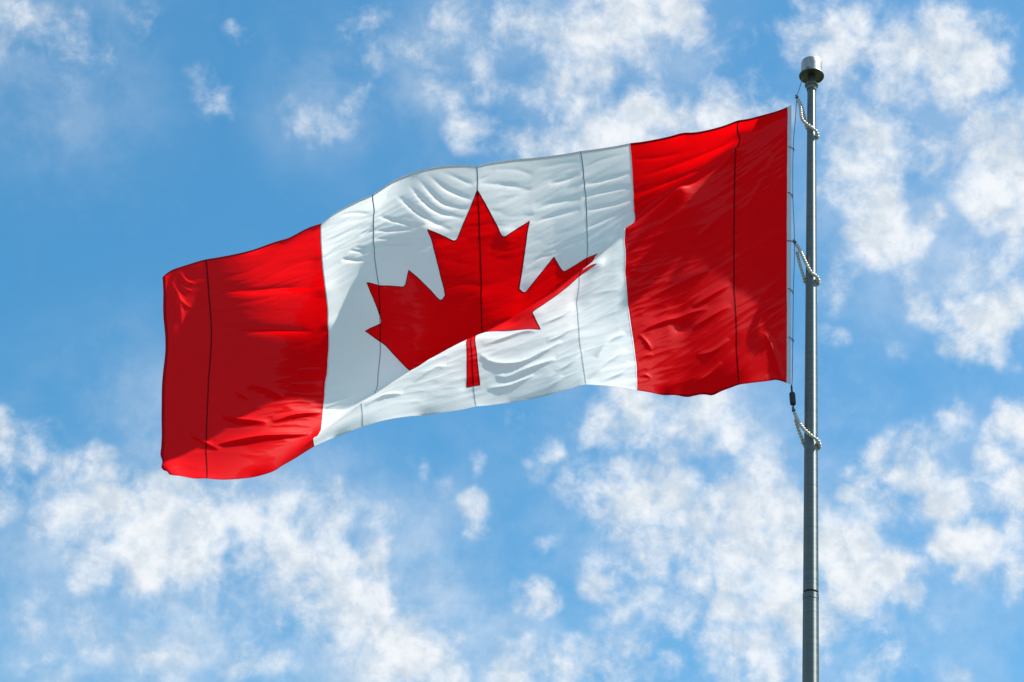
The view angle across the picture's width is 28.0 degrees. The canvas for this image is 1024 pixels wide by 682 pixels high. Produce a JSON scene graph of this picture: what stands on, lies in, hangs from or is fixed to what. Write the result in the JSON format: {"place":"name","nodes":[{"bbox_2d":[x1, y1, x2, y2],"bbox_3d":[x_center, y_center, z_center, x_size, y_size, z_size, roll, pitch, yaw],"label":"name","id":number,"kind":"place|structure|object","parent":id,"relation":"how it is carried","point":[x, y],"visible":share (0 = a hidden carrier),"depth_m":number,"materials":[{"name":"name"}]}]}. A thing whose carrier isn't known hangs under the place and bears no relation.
{"place":"outdoors","nodes":[
{"label":"outdoors","id":0,"kind":"place"},
{"bbox_2d":[0,0,1023,681],"label":"sky","id":1,"kind":"structure","parent":0,"point":[584,533],"materials":[{"name":"blue"}]},
{"label":"ground","id":2,"kind":"structure","parent":0,"visible":0},
{"bbox_2d":[799,56,823,681],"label":"flagpole","id":3,"kind":"object","parent":2,"relation":"on","point":[811,73],"visible":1,"depth_m":13.09,"materials":[{"name":"metal"}]},
{"bbox_2d":[791,76,802,384],"bbox_3d":[1.932,-0.795,13.899,0.075,2.591,0.006,5,-32,0],"label":"halyard","id":4,"kind":"object","parent":3,"relation":"attached to","point":[794,236],"visible":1,"depth_m":13.83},
{"bbox_2d":[160,105,790,479],"bbox_3d":[-0.200,-0.425,13.183,4.121,3.755,0.762,6,-32,-2],"label":"flag","id":5,"kind":"object","parent":4,"relation":"hanging from","point":[661,266],"visible":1,"depth_m":13.17,"materials":[{"name":"red fabric"}]},
{"bbox_2d":[789,385,795,407],"bbox_3d":[1.800,0.362,13.171,0.044,0.188,0.039,5,-32,0],"label":"halyard snap","id":6,"kind":"object","parent":4,"relation":"hanging from","point":[792,397],"visible":1,"depth_m":13.15,"materials":[{"name":"black metal"}]},
{"bbox_2d":[792,407,820,449],"bbox_3d":[1.883,0.547,13.046,0.179,0.289,0.135,21,-35,-23],"label":"bead loop","id":7,"kind":"object","parent":6,"relation":"hanging from","point":[797,421],"visible":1,"depth_m":13.03,"materials":[{"name":"beige plastic"}]},
{"bbox_2d":[793,239,819,285],"bbox_3d":[1.979,-0.535,13.724,0.176,0.350,0.122,19,-34,-20],"label":"bead loop","id":8,"kind":"object","parent":3,"relation":"hanging from","point":[804,261],"visible":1,"depth_m":13.70,"materials":[{"name":"beige plastic"}]},
{"bbox_2d":[795,95,818,139],"bbox_3d":[2.076,-1.578,14.379,0.163,0.375,0.111,18,-34,-19],"label":"bead loop","id":9,"kind":"object","parent":3,"relation":"hanging from","point":[802,114],"visible":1,"depth_m":14.36,"materials":[{"name":"beige plastic"}]}
]}

